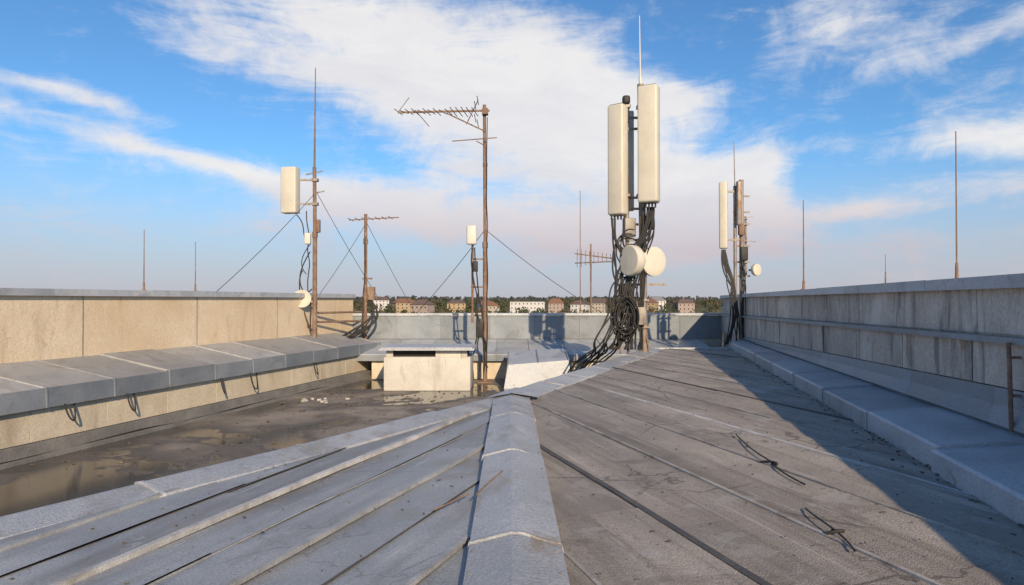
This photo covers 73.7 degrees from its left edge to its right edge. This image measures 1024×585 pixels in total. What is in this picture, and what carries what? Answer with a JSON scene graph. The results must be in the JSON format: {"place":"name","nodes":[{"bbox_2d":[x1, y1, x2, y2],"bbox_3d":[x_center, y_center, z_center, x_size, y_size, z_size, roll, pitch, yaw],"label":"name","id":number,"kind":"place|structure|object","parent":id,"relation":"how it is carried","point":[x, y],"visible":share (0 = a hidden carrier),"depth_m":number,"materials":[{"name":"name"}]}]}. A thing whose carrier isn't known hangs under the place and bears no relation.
{"place":"outdoors","nodes":[
{"label":"outdoors","id":0,"kind":"place"},
{"bbox_2d":[0,0,1023,299],"label":"sky","id":1,"kind":"structure","parent":0,"point":[178,122],"materials":[{"name":"blue"}]},
{"bbox_2d":[353,300,722,346],"bbox_3d":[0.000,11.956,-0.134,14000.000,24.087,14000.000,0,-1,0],"label":"ground","id":2,"kind":"structure","parent":0,"point":[697,308],"depth_m":808.12,"materials":[{"name":"green plant"}]},
{"bbox_2d":[371,300,389,310],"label":"walls","id":3,"kind":"structure","parent":2,"relation":"on","point":[378,302],"depth_m":773.10,"materials":[{"name":"white paint"}]},
{"bbox_2d":[375,297,389,299],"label":"roof","id":4,"kind":"structure","parent":3,"relation":"on","point":[383,298],"depth_m":776.13,"materials":[{"name":"brown tile"}]},
{"bbox_2d":[391,303,411,312],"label":"walls","id":5,"kind":"structure","parent":2,"relation":"on","point":[404,306],"depth_m":612.60,"materials":[{"name":"beige paint"}]},
{"bbox_2d":[391,298,414,302],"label":"roof","id":6,"kind":"structure","parent":5,"relation":"on","point":[401,300],"depth_m":616.41,"materials":[{"name":"tile"}]},
{"bbox_2d":[411,305,434,312],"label":"walls","id":7,"kind":"structure","parent":2,"relation":"on","point":[428,308],"depth_m":514.69,"materials":[{"name":"paint"}]},
{"bbox_2d":[410,299,434,304],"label":"roof","id":8,"kind":"structure","parent":7,"relation":"on","point":[421,302],"depth_m":516.82,"materials":[{"name":"brown tile"}]},
{"bbox_2d":[447,303,465,312],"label":"walls","id":9,"kind":"structure","parent":2,"relation":"on","point":[456,305],"depth_m":633.43,"materials":[{"name":"beige paint"}]},
{"bbox_2d":[448,300,464,302],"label":"roof","id":10,"kind":"structure","parent":9,"relation":"on","point":[456,301],"depth_m":636.49,"materials":[{"name":"brown tile"}]},
{"bbox_2d":[479,306,498,312],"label":"walls","id":11,"kind":"structure","parent":2,"relation":"on","point":[493,309],"depth_m":595.18,"materials":[{"name":"beige paint"}]},
{"bbox_2d":[479,301,499,305],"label":"roof","id":12,"kind":"structure","parent":11,"relation":"on","point":[490,303],"depth_m":597.45,"materials":[{"name":"tile"}]},
{"bbox_2d":[510,300,544,312],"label":"apartment building","id":13,"kind":"structure","parent":2,"relation":"on","point":[533,305],"depth_m":669.89,"materials":[{"name":"white paint"}]},
{"bbox_2d":[353,297,722,333],"bbox_3d":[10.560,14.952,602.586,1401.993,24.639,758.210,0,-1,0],"label":"town trees","id":14,"kind":"object","parent":2,"relation":"on","point":[441,305],"visible":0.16,"depth_m":612.98,"materials":[{"name":"green plant"}]},
{"bbox_2d":[353,295,722,305],"bbox_3d":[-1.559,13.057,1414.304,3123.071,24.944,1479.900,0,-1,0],"label":"distant woodland","id":15,"kind":"object","parent":2,"relation":"on","point":[532,298],"visible":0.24,"depth_m":1402.07,"materials":[{"name":"green plant"}]},
{"bbox_2d":[548,303,563,312],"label":"walls","id":16,"kind":"structure","parent":2,"relation":"on","point":[552,305],"depth_m":713.87,"materials":[{"name":"beige paint"}]},
{"bbox_2d":[548,299,562,302],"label":"roof","id":17,"kind":"structure","parent":16,"relation":"on","point":[555,301],"depth_m":715.83,"materials":[{"name":"tile"}]},
{"bbox_2d":[570,304,589,312],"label":"walls","id":18,"kind":"structure","parent":2,"relation":"on","point":[586,307],"depth_m":654.71,"materials":[{"name":"white paint"}]},
{"bbox_2d":[571,300,589,303],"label":"roof","id":19,"kind":"structure","parent":18,"relation":"on","point":[577,302],"depth_m":657.41,"materials":[{"name":"grey tile"}]},
{"bbox_2d":[592,303,606,312],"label":"walls","id":20,"kind":"structure","parent":2,"relation":"on","point":[601,306],"depth_m":713.32,"materials":[{"name":"beige paint"}]},
{"bbox_2d":[592,298,606,302],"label":"roof","id":21,"kind":"structure","parent":20,"relation":"on","point":[599,300],"depth_m":716.77,"materials":[{"name":"brown tile"}]},
{"bbox_2d":[647,303,658,312],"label":"walls","id":22,"kind":"structure","parent":2,"relation":"on","point":[655,305],"depth_m":682.79,"materials":[{"name":"beige paint"}]},
{"bbox_2d":[647,299,658,302],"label":"roof","id":23,"kind":"structure","parent":22,"relation":"on","point":[652,301],"depth_m":684.66,"materials":[{"name":"tile"}]},
{"bbox_2d":[657,301,665,310],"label":"walls","id":24,"kind":"structure","parent":2,"relation":"on","point":[662,303],"depth_m":773.39,"materials":[{"name":"white paint"}]},
{"bbox_2d":[649,296,666,300],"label":"roof","id":25,"kind":"structure","parent":24,"relation":"on","point":[658,298],"depth_m":776.01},
{"bbox_2d":[674,303,694,312],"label":"walls","id":26,"kind":"structure","parent":2,"relation":"on","point":[686,307],"depth_m":644.01,"materials":[{"name":"beige paint"}]},
{"bbox_2d":[674,299,694,302],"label":"roof","id":27,"kind":"structure","parent":26,"relation":"on","point":[684,301],"depth_m":646.47,"materials":[{"name":"brown tile"}]},
{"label":"facade walls","id":28,"kind":"object","parent":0,"visible":0},
{"bbox_2d":[0,378,508,516],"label":"flat roof deck","id":29,"kind":"structure","parent":28,"relation":"on","point":[41,483],"depth_m":10.70,"materials":[{"name":"grey concrete"}]},
{"bbox_2d":[0,295,352,363],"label":"parapet wall","id":30,"kind":"structure","parent":29,"relation":"on","point":[33,328],"depth_m":12.87,"materials":[{"name":"beige concrete"}]},
{"bbox_2d":[0,288,355,297],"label":"coping","id":31,"kind":"object","parent":30,"relation":"on","point":[47,292],"visible":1,"depth_m":12.87,"materials":[{"name":"metal"}]},
{"bbox_2d":[143,230,144,289],"bbox_3d":[-7.119,-0.623,13.208,0.072,1.180,0.072,0,-1,0],"label":"lightning rod","id":32,"kind":"object","parent":31,"relation":"on","point":[144,265],"visible":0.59,"depth_m":13.21,"materials":[{"name":"metal"}]},
{"bbox_2d":[194,242,195,290],"bbox_3d":[-6.774,-0.552,14.607,0.066,1.070,0.066,0,-1,0],"label":"lightning rod","id":33,"kind":"object","parent":31,"relation":"on","point":[195,269],"visible":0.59,"depth_m":14.60,"materials":[{"name":"metal"}]},
{"bbox_2d":[82,296,277,356],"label":"wall joints","id":34,"kind":"object","parent":30,"relation":"attached to","point":[82,323],"depth_m":11.59,"materials":[{"name":"grey concrete"}]},
{"bbox_2d":[0,369,369,449],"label":"block core","id":35,"kind":"object","parent":29,"relation":"on","point":[162,414],"depth_m":11.65,"materials":[{"name":"beige concrete"}]},
{"bbox_2d":[0,369,371,469],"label":"bitumen upstand","id":36,"kind":"object","parent":29,"relation":"on","point":[65,444],"visible":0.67,"depth_m":11.52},
{"bbox_2d":[0,333,378,448],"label":"capped wall","id":37,"kind":"structure","parent":29,"relation":"on","point":[21,428],"depth_m":11.91,"materials":[{"name":"metal"}]},
{"bbox_2d":[0,362,323,463],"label":"loose cables","id":38,"kind":"object","parent":37,"relation":"hanging from","point":[74,419],"visible":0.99,"depth_m":11.21,"materials":[{"name":"rubber"}]},
{"bbox_2d":[0,342,380,415],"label":"cap fascia","id":39,"kind":"structure","parent":37,"relation":"attached to","point":[24,401],"depth_m":11.59,"materials":[{"name":"metal"}]},
{"bbox_2d":[281,68,324,336],"bbox_3d":[-5.637,-2.436,18.309,1.120,7.320,0.499,0,-1,0],"label":"panel antenna mast","id":40,"kind":"object","parent":37,"relation":"on","point":[290,190],"visible":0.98,"depth_m":18.36,"materials":[{"name":"metal"}]},
{"bbox_2d":[217,194,313,290],"bbox_3d":[-5.888,-1.358,16.692,0.014,2.721,3.729,0,-1,17],"label":"guy wire","id":41,"kind":"object","parent":40,"relation":"attached to","point":[265,245],"visible":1,"depth_m":16.46,"materials":[{"name":"metal"}]},
{"bbox_2d":[317,193,379,299],"bbox_3d":[-4.665,-1.230,19.690,0.014,2.910,2.752,0,-1,27],"label":"guy wire","id":42,"kind":"object","parent":40,"relation":"attached to","point":[344,242],"visible":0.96,"depth_m":19.48,"materials":[{"name":"metal"}]},
{"bbox_2d":[317,214,398,338],"bbox_3d":[-4.374,-0.380,19.744,1.505,4.000,2.670,0,-1,12],"label":"television aerial","id":43,"kind":"object","parent":37,"relation":"on","point":[369,294],"visible":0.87,"depth_m":20.40,"materials":[{"name":"metal"}]},
{"bbox_2d":[320,227,363,292],"bbox_3d":[-4.908,-1.022,19.913,0.014,2.119,1.718,0,-1,35],"label":"guy wire","id":44,"kind":"object","parent":43,"relation":"attached to","point":[343,259],"visible":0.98,"depth_m":19.93,"materials":[{"name":"metal"}]},
{"bbox_2d":[367,224,414,312],"bbox_3d":[-3.685,-0.717,20.859,1.471,2.707,0.014,0,-1,-20],"label":"guy wire","id":45,"kind":"object","parent":43,"relation":"attached to","point":[390,268],"visible":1,"depth_m":20.85,"materials":[{"name":"metal"}]},
{"bbox_2d":[30,386,487,475],"bbox_3d":[-3.543,2.328,12.986,6.098,0.037,9.026,0,-1,0],"label":"roof debris","id":46,"kind":"object","parent":29,"relation":"on","point":[301,411],"visible":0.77,"depth_m":13.42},
{"bbox_2d":[0,393,569,584],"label":"sheet metal roof","id":47,"kind":"structure","parent":29,"relation":"on","point":[514,540],"depth_m":3.61,"materials":[{"name":"metal"}]},
{"bbox_2d":[0,410,490,584],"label":"slope sheets","id":48,"kind":"object","parent":47,"relation":"on","point":[406,556],"visible":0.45,"depth_m":3.66,"materials":[{"name":"grey metal"}]},
{"bbox_2d":[0,447,479,584],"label":"slope seams","id":49,"kind":"object","parent":48,"relation":"on","point":[352,565],"visible":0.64,"depth_m":3.73,"materials":[{"name":"grey metal"}]},
{"bbox_2d":[0,423,488,584],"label":"slope seams","id":50,"kind":"object","parent":48,"relation":"on","point":[310,541],"visible":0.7,"depth_m":3.62,"materials":[{"name":"grey metal"}]},
{"bbox_2d":[49,407,482,584],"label":"slope seams","id":51,"kind":"object","parent":48,"relation":"on","point":[130,554],"visible":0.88,"depth_m":3.92,"materials":[{"name":"grey metal"}]},
{"bbox_2d":[433,493,468,510],"bbox_3d":[-0.349,1.214,3.961,0.013,0.030,0.309,0,-1,36],"label":"wire offcut","id":52,"kind":"object","parent":48,"relation":"on","point":[450,502],"visible":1,"depth_m":3.94,"materials":[{"name":"metal"}]},
{"bbox_2d":[8,359,1023,583],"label":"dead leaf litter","id":53,"kind":"object","parent":48,"relation":"on","point":[976,501],"visible":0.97,"depth_m":4.75,"materials":[{"name":"brown plant"}]},
{"bbox_2d":[0,397,495,538],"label":"edge flashing","id":54,"kind":"object","parent":47,"relation":"attached to","point":[13,524],"visible":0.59,"depth_m":4.83,"materials":[{"name":"metal"}]},
{"bbox_2d":[475,470,502,495],"bbox_3d":[-0.138,1.151,4.139,0.017,0.050,0.428,0,-1,21],"label":"wire offcut","id":55,"kind":"object","parent":47,"relation":"on","point":[482,488],"visible":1,"depth_m":4.10,"materials":[{"name":"metal"}]},
{"bbox_2d":[486,387,540,397],"bbox_3d":[0.110,1.202,8.224,0.539,0.070,0.881,0,-1,25],"label":"ridge end plate","id":56,"kind":"object","parent":47,"relation":"on","point":[527,392],"visible":1,"depth_m":8.18,"materials":[{"name":"metal"}]},
{"bbox_2d":[467,397,560,574],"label":"cap fixings","id":57,"kind":"object","parent":47,"relation":"on","point":[468,573],"visible":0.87,"depth_m":4.35,"materials":[{"name":"grey metal"}]},
{"bbox_2d":[530,349,1023,584],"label":"slope sheets","id":58,"kind":"object","parent":47,"relation":"on","point":[614,546],"visible":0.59,"depth_m":4.18,"materials":[{"name":"grey metal"}]},
{"bbox_2d":[539,348,853,584],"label":"slope seams","id":59,"kind":"object","parent":58,"relation":"on","point":[715,553],"visible":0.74,"depth_m":4.02,"materials":[{"name":"grey metal"}]},
{"bbox_2d":[531,349,1023,584],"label":"slope seams","id":60,"kind":"object","parent":58,"relation":"on","point":[595,581],"visible":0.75,"depth_m":4.34,"materials":[{"name":"grey metal"}]},
{"bbox_2d":[581,355,973,495],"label":"slope seams","id":61,"kind":"object","parent":58,"relation":"on","point":[823,452],"visible":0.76,"depth_m":5.66,"materials":[{"name":"grey metal"}]},
{"bbox_2d":[736,434,855,551],"bbox_3d":[1.818,1.209,4.555,0.157,0.041,2.772,0,-1,8],"label":"cable scrap","id":62,"kind":"object","parent":58,"relation":"on","point":[832,530],"visible":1,"depth_m":3.79,"materials":[{"name":"rubber"}]},
{"bbox_2d":[730,340,1023,526],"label":"metal clad kerb","id":63,"kind":"structure","parent":58,"relation":"on","point":[982,461],"depth_m":5.37,"materials":[{"name":"metal"}]},
{"bbox_2d":[301,397,349,402],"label":"broken tile pieces","id":64,"kind":"object","parent":29,"relation":"on","point":[305,400],"visible":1,"depth_m":14.91,"materials":[{"name":"paint"}]},
{"bbox_2d":[379,344,476,390],"bbox_3d":[-2.060,1.865,17.180,2.300,1.055,1.500,0,-1,0],"label":"ventilation box","id":65,"kind":"object","parent":29,"relation":"on","point":[428,367],"visible":1,"depth_m":16.53,"materials":[{"name":"paint"}]},
{"bbox_2d":[394,97,496,382],"bbox_3d":[-1.752,-1.410,18.217,2.706,7.626,0.939,0,-1,0],"label":"television antenna mast","id":66,"kind":"object","parent":29,"relation":"on","point":[482,323],"visible":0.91,"depth_m":18.24,"materials":[{"name":"metal"}]},
{"bbox_2d":[420,232,482,308],"bbox_3d":[-1.835,-0.530,19.707,0.016,2.314,3.588,1,-1,-39],"label":"guy wire","id":67,"kind":"object","parent":66,"relation":"attached to","point":[450,274],"visible":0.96,"depth_m":19.60,"materials":[{"name":"metal"}]},
{"bbox_2d":[490,233,599,311],"bbox_3d":[0.990,-0.555,19.707,4.427,2.264,0.016,1,-1,-39],"label":"guy wire","id":68,"kind":"object","parent":66,"relation":"attached to","point":[543,274],"visible":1,"depth_m":19.61,"materials":[{"name":"metal"}]},
{"bbox_2d":[357,338,708,378],"bbox_3d":[0.718,1.903,19.902,10.058,1.020,2.115,0,-1,0],"label":"lean to ledge","id":69,"kind":"object","parent":29,"relation":"on","point":[498,350],"visible":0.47,"depth_m":19.77,"materials":[{"name":"metal"}]},
{"bbox_2d":[567,16,666,372],"bbox_3d":[2.081,-1.941,15.748,1.474,8.566,2.973,1,-1,-44],"label":"cell antenna mast","id":70,"kind":"object","parent":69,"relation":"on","point":[640,259],"visible":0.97,"depth_m":14.99,"materials":[{"name":"plastic"}]},
{"bbox_2d":[504,347,569,388],"bbox_3d":[0.650,1.936,17.779,1.700,0.925,1.600,0,-1,0],"label":"roof hatch","id":71,"kind":"object","parent":29,"relation":"on","point":[524,368],"visible":0.96,"depth_m":17.06,"materials":[{"name":"metal"}]},
{"bbox_2d":[369,339,721,346],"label":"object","id":72,"kind":"object","parent":29,"relation":"on","point":[713,342],"visible":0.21,"depth_m":21.00,"materials":[{"name":"metal"}]},
{"bbox_2d":[353,316,721,338],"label":"wall cladding","id":73,"kind":"structure","parent":72,"relation":"attached to","point":[529,327],"depth_m":20.98,"materials":[{"name":"metal"}]},
{"bbox_2d":[353,313,722,315],"bbox_3d":[0.793,0.676,21.194,11.348,0.076,0.500,0,-1,0],"label":"coping","id":74,"kind":"object","parent":73,"relation":"on","point":[526,314],"visible":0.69,"depth_m":20.94,"materials":[{"name":"metal"}]},
{"bbox_2d":[579,214,580,312],"bbox_3d":[2.120,-1.258,21.215,0.096,3.810,0.096,0,-1,0],"label":"lightning rod","id":75,"kind":"object","parent":74,"relation":"on","point":[580,265],"visible":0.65,"depth_m":21.20,"materials":[{"name":"metal"}]},
{"bbox_2d":[575,244,611,312],"bbox_3d":[2.525,-0.433,21.181,1.155,2.160,0.464,0,-1,0],"label":"television aerial","id":76,"kind":"object","parent":74,"relation":"on","point":[590,255],"visible":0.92,"depth_m":21.19,"materials":[{"name":"metal"}]},
{"bbox_2d":[520,347,658,399],"bbox_3d":[1.763,1.803,12.313,0.526,1.096,9.096,0,-1,22],"label":"edge flashing","id":77,"kind":"object","parent":29,"relation":"on","point":[544,387],"visible":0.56,"depth_m":10.65,"materials":[{"name":"metal"}]},
{"bbox_2d":[651,347,730,349],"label":"end fascia","id":78,"kind":"structure","parent":29,"relation":"on","point":[715,348],"depth_m":16.59,"materials":[{"name":"metal"}]},
{"bbox_2d":[723,296,1023,391],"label":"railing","id":79,"kind":"object","parent":29,"relation":"on","point":[725,336],"depth_m":7.24,"materials":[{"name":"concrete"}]},
{"bbox_2d":[719,150,760,344],"bbox_3d":[5.662,-1.136,16.974,1.066,5.250,0.338,0,-1,0],"label":"cell antenna mast","id":80,"kind":"object","parent":79,"relation":"on","point":[740,220],"visible":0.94,"depth_m":16.87,"materials":[{"name":"plastic"}]},
{"bbox_2d":[720,314,1023,345],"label":"ledge flashing","id":81,"kind":"object","parent":79,"relation":"attached to","point":[981,337],"visible":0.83,"depth_m":6.70,"materials":[{"name":"metal"}]},
{"bbox_2d":[720,273,1023,297],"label":"coping","id":82,"kind":"object","parent":79,"relation":"on","point":[999,281],"visible":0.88,"depth_m":6.59,"materials":[{"name":"metal"}]},
{"bbox_2d":[800,200,804,289],"bbox_3d":[5.022,-0.814,11.760,0.084,1.550,0.084,0,-1,0],"label":"lightning rod","id":83,"kind":"object","parent":82,"relation":"on","point":[803,284],"visible":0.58,"depth_m":11.75,"materials":[{"name":"metal"}]},
{"bbox_2d":[955,131,958,277],"bbox_3d":[4.074,-0.795,6.259,0.048,1.370,0.048,0,-1,0],"label":"lightning rod","id":84,"kind":"object","parent":82,"relation":"on","point":[956,270],"visible":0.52,"depth_m":6.25,"materials":[{"name":"metal"}]},
{"bbox_2d":[721,316,1023,390],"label":"panels","id":85,"kind":"object","parent":79,"relation":"attached to","point":[980,362],"visible":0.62,"depth_m":7.06,"materials":[{"name":"concrete"}]},
{"bbox_2d":[1006,342,1020,431],"bbox_3d":[3.670,0.691,4.993,0.101,0.651,0.031,0,-1,0],"label":"rusty conduit","id":86,"kind":"object","parent":85,"relation":"attached to","point":[1010,357],"visible":1,"depth_m":4.98,"materials":[{"name":"metal"}]},
{"bbox_2d":[723,288,1023,334],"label":"panels","id":87,"kind":"object","parent":79,"relation":"attached to","point":[999,310],"visible":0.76,"depth_m":6.99,"materials":[{"name":"concrete"}]},
{"bbox_2d":[738,337,1023,435],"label":"foot flashing","id":88,"kind":"object","parent":79,"relation":"attached to","point":[986,404],"visible":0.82,"depth_m":6.39,"materials":[{"name":"metal"}]}
]}

